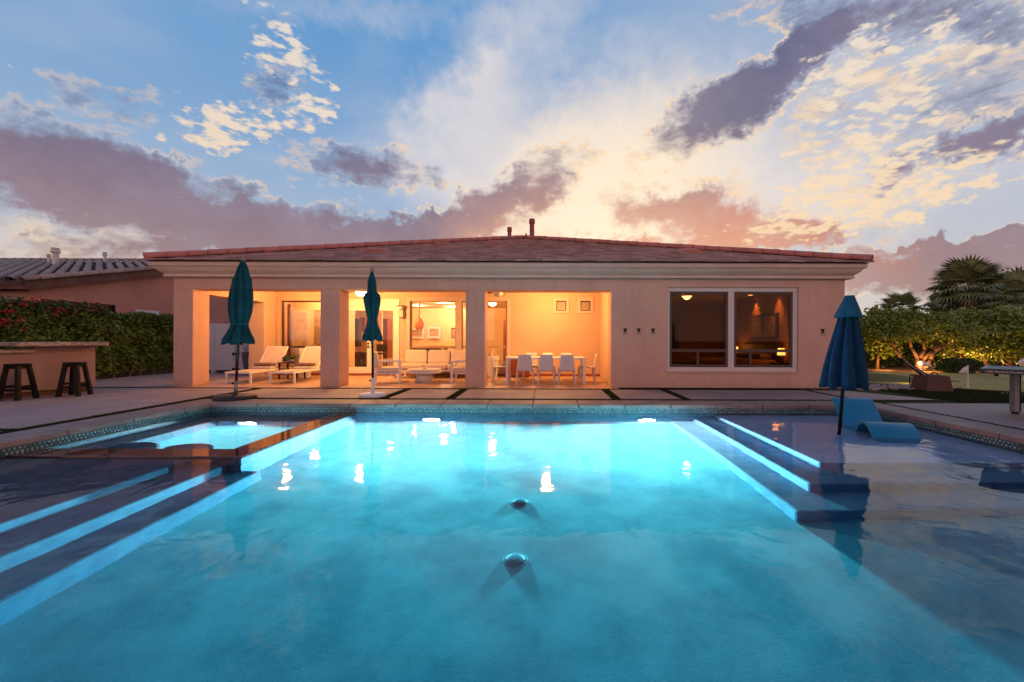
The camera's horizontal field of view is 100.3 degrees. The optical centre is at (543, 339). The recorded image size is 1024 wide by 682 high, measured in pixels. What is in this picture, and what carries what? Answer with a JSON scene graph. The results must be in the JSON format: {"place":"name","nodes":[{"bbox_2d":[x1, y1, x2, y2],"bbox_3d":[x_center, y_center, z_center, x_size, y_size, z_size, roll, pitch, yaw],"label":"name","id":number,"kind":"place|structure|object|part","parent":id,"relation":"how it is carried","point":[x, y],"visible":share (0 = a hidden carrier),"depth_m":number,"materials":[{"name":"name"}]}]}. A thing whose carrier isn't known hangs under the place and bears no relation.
{"place":"outdoors","nodes":[
{"label":"outdoors","id":0,"kind":"place"},
{"bbox_2d":[412,345,443,349],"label":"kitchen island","id":1,"kind":"structure","parent":0,"point":[426,348],"depth_m":17.40,"materials":[{"name":"white wood"}]},
{"bbox_2d":[95,369,789,389],"bbox_3d":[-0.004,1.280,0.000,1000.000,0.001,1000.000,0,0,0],"label":"ground","id":2,"kind":"structure","parent":0,"point":[117,375],"depth_m":14.66,"materials":[{"name":"soil"}]},
{"bbox_2d":[0,304,173,378],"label":"hedge","id":3,"kind":"object","parent":2,"relation":"on","point":[140,341],"visible":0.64,"depth_m":12.88,"materials":[{"name":"green plant"}]},
{"bbox_2d":[0,293,109,331],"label":"bougainvillea","id":4,"kind":"object","parent":3,"relation":"attached to","point":[64,306],"visible":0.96,"depth_m":11.30,"materials":[{"name":"green plant"}]},
{"bbox_2d":[0,247,229,371],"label":"neighbor house","id":5,"kind":"structure","parent":2,"relation":"on","point":[126,285],"depth_m":15.23,"materials":[{"name":"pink paint"}]},
{"bbox_2d":[50,300,115,311],"bbox_3d":[-14.984,-0.430,13.924,0.070,1.560,1.969,0,0,0],"label":"window","id":6,"kind":"structure","parent":5,"relation":"in","point":[112,307],"depth_m":14.47,"materials":[{"name":"black metal"}]},
{"bbox_2d":[135,309,158,314],"bbox_3d":[-14.983,-0.630,16.123,0.070,0.960,0.936,0,0,0],"label":"window","id":7,"kind":"structure","parent":5,"relation":"in","point":[151,312],"depth_m":16.23,"materials":[{"name":"plastic"}]},
{"bbox_2d":[209,323,248,372],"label":"gate","id":8,"kind":"structure","parent":2,"relation":"on","point":[222,357],"depth_m":14.95,"materials":[{"name":"white plastic"}]},
{"bbox_2d":[141,218,874,388],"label":"house","id":9,"kind":"structure","parent":2,"relation":"on","point":[726,317],"depth_m":10.82,"materials":[{"name":"paint"}]},
{"bbox_2d":[225,346,291,383],"bbox_3d":[-8.142,0.689,12.300,0.664,0.968,1.960,0,0,-1],"label":"sun lounger","id":10,"kind":"object","parent":9,"relation":"on","point":[273,354],"visible":0.8,"depth_m":12.81,"materials":[{"name":"beige fabric"}]},
{"bbox_2d":[252,363,275,368],"bbox_3d":[-8.143,0.760,12.460,0.540,0.174,0.280,0,0,0],"label":"rolled towel","id":11,"kind":"object","parent":10,"relation":"on","point":[264,366],"visible":1,"depth_m":12.36,"materials":[{"name":"white fabric"}]},
{"bbox_2d":[287,304,290,354],"bbox_3d":[-8.549,-0.258,14.345,0.100,1.860,0.030,0,0,0],"label":"curtain","id":12,"kind":"object","parent":9,"relation":"hanging from","point":[289,327],"visible":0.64,"depth_m":14.33,"materials":[{"name":"brown fabric"}]},
{"bbox_2d":[277,362,305,378],"bbox_3d":[-7.563,0.925,12.850,0.600,0.500,0.500,0,0,0],"label":"side table","id":13,"kind":"object","parent":9,"relation":"on","point":[287,363],"visible":0.6,"depth_m":12.62,"materials":[{"name":"wood"}]},
{"bbox_2d":[282,355,298,361],"bbox_3d":[-7.612,0.556,12.875,0.452,0.238,0.464,0,0,0],"label":"potted succulent","id":14,"kind":"object","parent":13,"relation":"on","point":[289,358],"visible":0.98,"depth_m":12.79,"materials":[{"name":"green plant"}]},
{"bbox_2d":[269,346,319,383],"bbox_3d":[-6.982,0.693,12.320,0.664,0.968,1.960,0,0,-1],"label":"sun lounger","id":15,"kind":"object","parent":9,"relation":"on","point":[310,354],"visible":0.66,"depth_m":12.79,"materials":[{"name":"beige fabric"}]},
{"bbox_2d":[293,363,315,368],"bbox_3d":[-6.983,0.764,12.480,0.540,0.174,0.280,0,0,0],"label":"rolled towel","id":16,"kind":"object","parent":15,"relation":"on","point":[304,365],"visible":1,"depth_m":12.38,"materials":[{"name":"fabric"}]},
{"bbox_2d":[292,312,308,351],"bbox_3d":[-8.805,-0.276,15.465,0.571,1.470,0.030,0,0,0],"label":"picture","id":17,"kind":"object","parent":9,"relation":"attached to","point":[300,324],"visible":0.76,"depth_m":15.46,"materials":[{"name":"fabric"}]},
{"bbox_2d":[282,301,320,360],"bbox_3d":[-7.819,-0.281,14.158,1.680,2.010,0.064,0,0,0],"label":"window","id":18,"kind":"structure","parent":9,"relation":"in","point":[282,301],"depth_m":14.13,"materials":[{"name":"brown metal"}]},
{"bbox_2d":[295,348,310,376],"bbox_3d":[-7.433,0.700,13.520,0.958,0.950,0.531,0,0,28],"label":"planter","id":19,"kind":"object","parent":9,"relation":"on","point":[299,351],"visible":0.29,"depth_m":13.46,"materials":[{"name":"white concrete"}]},
{"bbox_2d":[314,310,320,343],"bbox_3d":[-8.126,-0.453,15.470,0.363,1.247,0.020,0,0,0],"label":"picture","id":20,"kind":"object","parent":9,"relation":"attached to","point":[317,314],"visible":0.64,"depth_m":15.46,"materials":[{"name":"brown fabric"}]},
{"bbox_2d":[349,292,365,295],"bbox_3d":[-5.312,-1.423,12.510,1.256,0.290,1.200,0,0,0],"label":"ceiling fan","id":21,"kind":"object","parent":9,"relation":"hanging from","point":[360,293],"visible":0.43,"depth_m":12.35,"materials":[{"name":"white metal"}]},
{"bbox_2d":[355,319,361,346],"bbox_3d":[-7.900,-0.293,17.982,0.291,1.180,0.437,0,0,0],"label":"bookcase","id":22,"kind":"object","parent":9,"relation":"in","point":[358,332],"visible":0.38,"depth_m":17.90,"materials":[{"name":"brown wood"}]},
{"bbox_3d":[-7.900,-0.293,17.782,0.261,1.120,0.037,0,0,0],"label":"door","id":23,"kind":"part","parent":22,"relation":"part of","materials":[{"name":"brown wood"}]},
{"bbox_2d":[349,307,370,372],"bbox_3d":[-6.160,0.032,14.118,0.860,2.235,0.125,0,0,0],"label":"door","id":24,"kind":"structure","parent":9,"relation":"in","point":[367,369],"depth_m":14.13,"materials":[{"name":"white paint"}]},
{"bbox_2d":[355,352,366,366],"bbox_3d":[-7.349,0.842,17.132,0.621,0.667,0.537,0,0,0],"label":"table","id":25,"kind":"object","parent":9,"relation":"on","point":[360,359],"visible":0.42,"depth_m":16.88,"materials":[{"name":"brown wood"}]},
{"bbox_3d":[-7.349,0.842,16.882,0.177,0.607,0.037,0,0,0],"label":"door","id":26,"kind":"part","parent":25,"relation":"part of","materials":[{"name":"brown wood"}]},
{"bbox_3d":[-7.142,0.843,16.882,0.177,0.607,0.037,0,0,0],"label":"door","id":27,"kind":"part","parent":25,"relation":"part of","materials":[{"name":"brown wood"}]},
{"bbox_2d":[360,318,366,331],"bbox_3d":[-7.893,-0.655,18.782,0.228,0.607,0.437,0,0,0],"label":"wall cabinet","id":28,"kind":"object","parent":9,"relation":"attached to","point":[364,322],"depth_m":18.59,"materials":[{"name":"brown wood"}]},
{"bbox_2d":[360,318,364,330],"bbox_3d":[-7.893,-0.655,18.582,0.198,0.547,0.037,0,0,0],"label":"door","id":29,"kind":"structure","parent":28,"relation":"in","point":[363,319],"depth_m":18.58,"materials":[{"name":"brown wood"}]},
{"bbox_2d":[377,344,387,365],"bbox_3d":[-6.253,0.679,16.405,0.400,1.000,0.410,0,0,-6],"label":"counter chair","id":30,"kind":"object","parent":9,"relation":"on","point":[382,347],"visible":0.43,"depth_m":16.57,"materials":[{"name":"brown wood"}]},
{"bbox_2d":[371,307,395,372],"bbox_3d":[-5.290,0.035,14.155,0.860,2.235,0.050,0,0,0],"label":"door","id":31,"kind":"structure","parent":9,"relation":"in","point":[393,309],"depth_m":14.13,"materials":[{"name":"white paint"}]},
{"bbox_2d":[374,351,400,383],"bbox_3d":[-4.345,0.755,11.843,0.767,0.861,0.750,0,0,-18],"label":"armchair","id":32,"kind":"object","parent":9,"relation":"on","point":[380,369],"visible":0.84,"depth_m":11.59,"materials":[{"name":"white wood"}]},
{"bbox_2d":[383,319,391,357],"bbox_3d":[-7.362,-0.064,19.782,0.478,1.789,0.637,0,0,0],"label":"kitchen cabinet","id":33,"kind":"object","parent":9,"relation":"in","point":[387,331],"visible":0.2,"depth_m":19.62,"materials":[{"name":"brown wood"}]},
{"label":"door","id":34,"kind":"part","parent":33,"relation":"part of","materials":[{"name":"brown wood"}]},
{"bbox_2d":[397,305,405,330],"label":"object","id":35,"kind":"object","parent":9,"relation":"attached to","point":[401,312],"depth_m":13.90,"materials":[{"name":"metal"}]},
{"bbox_2d":[412,328,423,337],"bbox_3d":[-6.264,-0.316,21.085,0.720,0.503,0.030,0,0,0],"label":"picture","id":36,"kind":"object","parent":9,"relation":"attached to","point":[417,333],"visible":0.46,"depth_m":21.08,"materials":[{"name":"white paint"}]},
{"bbox_2d":[415,302,423,329],"bbox_3d":[-4.766,-0.976,16.400,0.340,1.180,0.335,0,0,0],"label":"pendant lamp","id":37,"kind":"object","parent":9,"relation":"hanging from","point":[419,323],"visible":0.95,"depth_m":16.30,"materials":[{"name":"orange glass"}]},
{"bbox_2d":[407,368,441,382],"bbox_3d":[-3.333,1.003,11.980,0.930,0.372,0.930,0,0,0],"label":"coffee table","id":38,"kind":"object","parent":9,"relation":"on","point":[424,375],"visible":1,"depth_m":11.74,"materials":[{"name":"white concrete"}]},
{"bbox_2d":[414,348,447,351],"bbox_3d":[-4.052,0.732,16.250,1.700,0.910,0.500,0,0,0],"label":"console table","id":39,"kind":"object","parent":9,"relation":"on","point":[431,349],"visible":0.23,"depth_m":16.02,"materials":[{"name":"brown wood"}]},
{"bbox_2d":[397,350,465,378],"bbox_3d":[-3.333,0.756,13.400,2.260,0.867,0.800,0,0,0],"label":"sofa","id":40,"kind":"object","parent":9,"relation":"on","point":[441,359],"visible":0.73,"depth_m":13.53,"materials":[{"name":"beige fabric"}]},
{"bbox_2d":[410,301,455,349],"bbox_3d":[-3.639,-0.272,14.158,1.520,2.020,0.064,0,0,0],"label":"window","id":41,"kind":"structure","parent":9,"relation":"in","point":[411,346],"depth_m":14.13,"materials":[{"name":"brown wood"}]},
{"bbox_2d":[428,327,439,337],"bbox_3d":[-5.398,-0.354,21.085,0.621,0.566,0.030,0,0,0],"label":"picture","id":42,"kind":"object","parent":9,"relation":"attached to","point":[433,332],"visible":1,"depth_m":21.07,"materials":[{"name":"white paint"}]},
{"bbox_2d":[451,328,454,337],"bbox_3d":[-3.924,-0.291,18.885,0.292,0.465,0.030,0,0,0],"label":"picture","id":43,"kind":"object","parent":9,"relation":"attached to","point":[452,332],"visible":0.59,"depth_m":18.88,"materials":[{"name":"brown wood"}]},
{"bbox_2d":[450,360,465,383],"bbox_3d":[-2.159,0.762,11.951,0.767,0.861,0.750,0,0,-2],"label":"armchair","id":44,"kind":"object","parent":9,"relation":"on","point":[456,370],"visible":0.48,"depth_m":11.65,"materials":[{"name":"beige fabric"}]},
{"bbox_2d":[462,301,506,361],"bbox_3d":[-1.949,-0.266,14.158,1.500,2.020,0.064,0,0,0],"label":"window","id":45,"kind":"structure","parent":9,"relation":"in","point":[462,301],"depth_m":14.13,"materials":[{"name":"brown wood"}]},
{"bbox_2d":[487,350,498,377],"bbox_3d":[-1.603,0.755,13.450,0.430,0.880,0.430,0,0,0],"label":"bin","id":46,"kind":"object","parent":9,"relation":"on","point":[489,366],"visible":0.84,"depth_m":13.32,"materials":[{"name":"white paint"}]},
{"bbox_2d":[491,353,510,382],"bbox_3d":[-1.211,0.797,12.100,0.555,0.802,0.475,0,0,0],"label":"dining chair","id":47,"kind":"object","parent":9,"relation":"on","point":[494,367],"visible":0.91,"depth_m":11.94,"materials":[{"name":"white plastic"}]},
{"bbox_2d":[488,292,519,296],"bbox_3d":[-1.302,-1.409,12.620,1.228,0.290,1.250,0,0,0],"label":"ceiling fan","id":48,"kind":"object","parent":9,"relation":"hanging from","point":[497,294],"visible":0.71,"depth_m":12.55,"materials":[{"name":"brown metal"}]},
{"bbox_2d":[505,356,529,376],"bbox_3d":[-0.813,0.852,13.740,0.780,0.630,0.560,0,0,0],"label":"cabinet","id":49,"kind":"object","parent":9,"relation":"on","point":[514,362],"visible":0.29,"depth_m":13.48,"materials":[{"name":"brown wood"}]},
{"bbox_3d":[-0.978,0.882,13.490,0.310,0.510,0.020,0,0,0],"label":"door","id":50,"kind":"part","parent":49,"relation":"part of","materials":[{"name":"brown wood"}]},
{"bbox_3d":[-0.638,0.883,13.490,0.310,0.510,0.020,0,0,0],"label":"door","id":51,"kind":"part","parent":49,"relation":"part of","materials":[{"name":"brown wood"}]},
{"bbox_2d":[516,355,533,384],"bbox_3d":[-0.493,0.799,11.491,0.475,0.802,0.555,0,0,0],"label":"dining chair","id":52,"kind":"object","parent":9,"relation":"on","point":[524,363],"visible":1,"depth_m":11.26,"materials":[{"name":"white plastic"}]},
{"bbox_2d":[522,353,538,380],"bbox_3d":[-0.373,0.799,12.749,0.475,0.802,0.555,0,0,0],"label":"dining chair","id":53,"kind":"object","parent":9,"relation":"on","point":[534,362],"visible":0.42,"depth_m":12.96,"materials":[{"name":"white plastic"}]},
{"bbox_2d":[506,356,585,383],"bbox_3d":[0.062,0.844,12.025,2.170,0.712,0.950,0,0,0],"label":"dining table","id":54,"kind":"object","parent":9,"relation":"on","point":[582,363],"visible":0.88,"depth_m":11.55,"materials":[{"name":"white wood"}]},
{"bbox_2d":[537,355,554,384],"bbox_3d":[0.072,0.801,11.491,0.475,0.802,0.555,0,0,0],"label":"dining chair","id":55,"kind":"object","parent":9,"relation":"on","point":[545,362],"visible":1,"depth_m":11.26,"materials":[{"name":"white plastic"}]},
{"bbox_2d":[540,353,555,380],"bbox_3d":[0.137,0.801,12.749,0.475,0.802,0.555,0,0,0],"label":"dining chair","id":56,"kind":"object","parent":9,"relation":"on","point":[552,354],"visible":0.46,"depth_m":12.93,"materials":[{"name":"white plastic"}]},
{"bbox_2d":[556,301,565,310],"bbox_3d":[0.589,-1.118,14.150,0.330,0.330,0.060,0,0,0],"label":"picture frame","id":57,"kind":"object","parent":9,"relation":"in","point":[556,301],"depth_m":14.12,"materials":[{"name":"wood"}]},
{"bbox_2d":[557,355,575,384],"bbox_3d":[0.622,0.803,11.491,0.475,0.802,0.555,0,0,0],"label":"dining chair","id":58,"kind":"object","parent":9,"relation":"on","point":[566,364],"visible":0.99,"depth_m":11.27,"materials":[{"name":"white plastic"}]},
{"bbox_2d":[577,354,596,382],"bbox_3d":[1.246,0.805,12.050,0.555,0.802,0.475,0,0,0],"label":"dining chair","id":59,"kind":"object","parent":9,"relation":"on","point":[593,367],"visible":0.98,"depth_m":12.06,"materials":[{"name":"white plastic"}]},
{"bbox_2d":[670,292,727,366],"bbox_3d":[3.941,-0.259,10.848,1.470,1.905,0.054,0,0,0],"label":"window","id":60,"kind":"structure","parent":9,"relation":"in","point":[698,320],"depth_m":10.86,"materials":[{"name":"clear glass"}]},
{"bbox_2d":[667,287,796,370],"bbox_3d":[4.773,-0.257,10.840,3.315,2.135,0.080,0,0,0],"label":"window frame","id":61,"kind":"structure","parent":9,"relation":"in","point":[730,290],"depth_m":10.80,"materials":[{"name":"metal"}]},
{"bbox_2d":[734,292,791,366],"bbox_3d":[5.576,-0.254,10.848,1.480,1.905,0.054,0,0,0],"label":"window","id":62,"kind":"structure","parent":9,"relation":"in","point":[762,320],"depth_m":10.86,"materials":[{"name":"clear glass"}]},
{"bbox_2d":[0,399,1023,457],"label":"pool","id":63,"kind":"structure","parent":2,"relation":"in","point":[75,431],"depth_m":7.93,"materials":[{"name":"tile"}]},
{"bbox_2d":[4,412,356,457],"bbox_3d":[-4.856,1.860,6.445,2.780,1.048,3.090,0,0,0],"label":"ledge","id":64,"kind":"object","parent":63,"relation":"in","point":[255,446],"visible":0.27,"depth_m":5.11,"materials":[{"name":"paint"}]},
{"bbox_2d":[0,412,1023,681],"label":"water","id":65,"kind":"structure","parent":63,"relation":"in","point":[586,548],"depth_m":2.73,"materials":[{"name":"blue liquid"}]},
{"bbox_2d":[819,295,868,432],"bbox_3d":[4.474,0.448,6.381,0.624,2.217,0.628,0,0,0],"label":"umbrella","id":66,"kind":"object","parent":63,"relation":"on","point":[844,366],"visible":0.99,"depth_m":6.25,"materials":[{"name":"blue fabric"}]},
{"bbox_2d":[832,397,921,438],"bbox_3d":[5.095,1.260,6.557,0.600,0.535,1.473,0,0,12],"label":"pool chaise","id":67,"kind":"object","parent":63,"relation":"on","point":[861,414],"visible":0.67,"depth_m":6.91,"materials":[{"name":"blue plastic"}]},
{"bbox_2d":[0,373,1023,431],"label":"pool deck","id":68,"kind":"structure","parent":2,"relation":"on","point":[28,411],"depth_m":8.95,"materials":[{"name":"concrete"}]},
{"bbox_2d":[0,363,39,400],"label":"bar stool","id":69,"kind":"object","parent":68,"relation":"on","point":[17,386],"visible":1,"depth_m":8.19,"materials":[{"name":"black wood"}]},
{"bbox_2d":[0,342,108,398],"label":"bar counter","id":70,"kind":"object","parent":68,"relation":"on","point":[46,359],"visible":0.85,"depth_m":8.95,"materials":[{"name":"paint"}]},
{"bbox_2d":[55,362,93,396],"bbox_3d":[-9.773,0.819,8.900,0.396,0.698,0.396,0,0,-14],"label":"bar stool","id":71,"kind":"object","parent":68,"relation":"on","point":[75,383],"visible":1,"depth_m":8.81,"materials":[{"name":"black wood"}]},
{"bbox_2d":[212,257,256,400],"bbox_3d":[-6.169,-0.237,8.550,0.740,2.836,0.740,0,0,0],"label":"umbrella","id":72,"kind":"object","parent":68,"relation":"on","point":[240,304],"visible":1,"depth_m":8.44,"materials":[{"name":"teal fabric"}]},
{"bbox_2d":[241,344,248,369],"bbox_3d":[-10.013,0.632,14.407,0.302,0.992,0.251,0,0,-15],"label":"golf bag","id":73,"kind":"object","parent":68,"relation":"on","point":[245,356],"visible":0.7,"depth_m":14.30,"materials":[{"name":"grey fabric"}]},
{"bbox_2d":[359,268,386,397],"bbox_3d":[-3.570,-0.159,8.950,0.550,2.695,0.550,0,0,0],"label":"umbrella","id":74,"kind":"object","parent":68,"relation":"on","point":[372,302],"visible":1,"depth_m":8.87,"materials":[{"name":"teal fabric"}]},
{"bbox_2d":[979,365,1023,413],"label":"tennis table","id":75,"kind":"object","parent":68,"relation":"on","point":[1014,373],"visible":1,"depth_m":7.03,"materials":[{"name":"black metal"}]},
{"bbox_2d":[876,291,922,314],"bbox_3d":[30.057,-1.423,35.944,3.659,5.546,3.413,0,0,-39],"label":"palm tree","id":76,"kind":"object","parent":2,"relation":"on","point":[907,299],"visible":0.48,"depth_m":35.65,"materials":[{"name":"green plant"}]},
{"bbox_2d":[867,365,942,371],"bbox_3d":[18.896,1.299,18.400,22.200,0.084,4.400,0,0,0],"label":"planting bed","id":77,"kind":"object","parent":2,"relation":"on","point":[895,369],"depth_m":17.75,"materials":[{"name":"soil"}]},
{"bbox_2d":[860,302,906,368],"bbox_3d":[13.768,-0.159,17.934,3.186,2.817,2.168,0,0,0],"label":"citrus tree","id":78,"kind":"object","parent":77,"relation":"on","point":[878,348],"visible":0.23,"depth_m":17.93,"materials":[{"name":"green plant"}]},
{"bbox_2d":[859,304,1000,370],"bbox_3d":[14.591,-0.043,17.242,6.987,2.741,2.908,0,0,0],"label":"citrus tree","id":79,"kind":"object","parent":77,"relation":"on","point":[898,325],"visible":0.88,"depth_m":16.72,"materials":[{"name":"green plant"}]},
{"bbox_2d":[865,340,1022,366],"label":"hedge","id":80,"kind":"object","parent":77,"relation":"on","point":[906,352],"visible":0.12,"depth_m":19.52,"materials":[{"name":"green plant"}]},
{"bbox_2d":[921,305,1023,364],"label":"citrus tree","id":81,"kind":"object","parent":77,"relation":"on","point":[975,315],"visible":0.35,"depth_m":17.73,"materials":[{"name":"green plant"}]},
{"bbox_2d":[954,304,1023,365],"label":"citrus tree","id":82,"kind":"object","parent":77,"relation":"on","point":[1008,325],"visible":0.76,"depth_m":17.18,"materials":[{"name":"green plant"}]},
{"bbox_2d":[918,290,957,316],"bbox_3d":[26.576,-1.094,27.918,3.273,4.865,3.011,0,0,0],"label":"palm tree","id":83,"kind":"object","parent":2,"relation":"on","point":[934,307],"visible":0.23,"depth_m":28.26,"materials":[{"name":"green plant"}]},
{"bbox_2d":[922,302,957,313],"bbox_3d":[30.584,-1.017,30.838,6.261,4.637,3.864,0,0,0],"label":"background tree","id":84,"kind":"object","parent":2,"relation":"on","point":[938,309],"visible":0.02,"depth_m":30.55,"materials":[{"name":"green plant"}]},
{"bbox_2d":[867,349,1016,365],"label":"garden wall","id":85,"kind":"structure","parent":2,"relation":"on","point":[926,359],"depth_m":20.60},
{"bbox_2d":[922,254,1013,311],"bbox_3d":[26.019,-1.920,26.029,4.518,6.555,4.096,0,0,36],"label":"palm tree","id":86,"kind":"object","parent":2,"relation":"on","point":[973,272],"visible":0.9,"depth_m":25.54,"materials":[{"name":"green plant"}]},
{"bbox_2d":[969,279,1018,311],"bbox_3d":[26.890,-1.347,25.039,3.567,5.371,3.403,0,0,0],"label":"palm tree","id":87,"kind":"object","parent":2,"relation":"on","point":[987,307],"visible":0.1,"depth_m":24.88,"materials":[{"name":"green plant"}]},
{"bbox_2d":[977,266,1023,310],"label":"palm tree","id":88,"kind":"object","parent":2,"relation":"on","point":[1013,283],"visible":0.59,"depth_m":22.00,"materials":[{"name":"green plant"}]},
{"bbox_2d":[503,320,505,360],"bbox_3d":[-1.491,0.214,16.831,0.136,1.963,0.537,0,0,0],"label":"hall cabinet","id":89,"kind":"object","parent":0,"point":[504,339],"visible":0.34,"depth_m":16.58,"materials":[{"name":"brown wood"}]},
{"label":"door","id":90,"kind":"part","parent":89,"relation":"part of","materials":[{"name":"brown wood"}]},
{"bbox_2d":[0,383,1023,433],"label":"paving","id":91,"kind":"structure","parent":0,"point":[957,395],"depth_m":8.96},
{"bbox_2d":[910,372,953,391],"bbox_3d":[9.498,1.012,10.450,0.566,0.450,0.566,0,0,7],"label":"basket","id":92,"kind":"object","parent":91,"relation":"on","point":[931,382],"visible":0.99,"depth_m":10.22,"materials":[{"name":"wicker"}]},
{"bbox_2d":[897,357,921,374],"bbox_3d":[9.070,0.697,10.505,0.656,0.539,0.056,0,0,11],"label":"golf club","id":93,"kind":"object","parent":92,"relation":"in","point":[915,370],"visible":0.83,"depth_m":10.50,"materials":[{"name":"black metal"}]},
{"bbox_2d":[901,358,926,375],"bbox_3d":[9.129,0.708,10.496,0.660,0.519,0.056,0,0,13],"label":"golf club","id":94,"kind":"object","parent":92,"relation":"in","point":[914,367],"visible":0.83,"depth_m":10.48,"materials":[{"name":"silver metal"}]},
{"bbox_2d":[904,359,928,375],"bbox_3d":[9.189,0.719,10.489,0.665,0.498,0.056,0,0,15],"label":"golf club","id":95,"kind":"object","parent":92,"relation":"in","point":[917,368],"visible":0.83,"depth_m":10.47,"materials":[{"name":"black metal"}]},
{"bbox_2d":[856,383,1022,393],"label":"pebble bed","id":96,"kind":"object","parent":91,"relation":"on","point":[878,386],"visible":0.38,"depth_m":10.76,"materials":[{"name":"grey gravel"}]},
{"bbox_2d":[0,0,1023,314],"label":"sky","id":97,"kind":"structure","parent":0,"point":[892,131],"materials":[{"name":"blue"}]},
{"bbox_2d":[868,372,1023,391],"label":"putting green","id":98,"kind":"object","parent":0,"point":[979,381],"depth_m":12.86,"materials":[{"name":"green plant"}]},
{"bbox_2d":[868,373,960,381],"bbox_3d":[10.196,1.139,13.500,4.400,0.170,2.400,0,0,0],"label":"grass mound","id":99,"kind":"object","parent":98,"relation":"on","point":[876,377],"depth_m":12.68,"materials":[{"name":"green plant"}]},
{"bbox_2d":[923,360,931,371],"bbox_3d":[12.752,0.962,14.200,0.310,0.561,0.097,0,0,0],"label":"golf flag","id":100,"kind":"object","parent":98,"relation":"on","point":[925,363],"visible":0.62,"depth_m":14.19,"materials":[{"name":"white fabric"}]},
{"bbox_2d":[933,357,984,372],"bbox_3d":[15.784,0.943,16.201,1.612,0.578,1.101,0,0,0],"label":"round shrub","id":101,"kind":"object","parent":98,"relation":"on","point":[955,365],"visible":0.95,"depth_m":15.87,"materials":[{"name":"green plant"}]},
{"bbox_2d":[959,365,968,386],"bbox_3d":[10.841,0.947,11.000,0.310,0.578,0.097,0,0,0],"label":"golf flag","id":102,"kind":"object","parent":98,"relation":"on","point":[965,369],"visible":1,"depth_m":11.00,"materials":[{"name":"white fabric"}]},
{"bbox_2d":[1016,358,1023,379],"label":"golf flag","id":103,"kind":"object","parent":98,"relation":"on","point":[1021,361],"visible":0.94,"depth_m":13.01,"materials":[{"name":"white fabric"}]}
]}

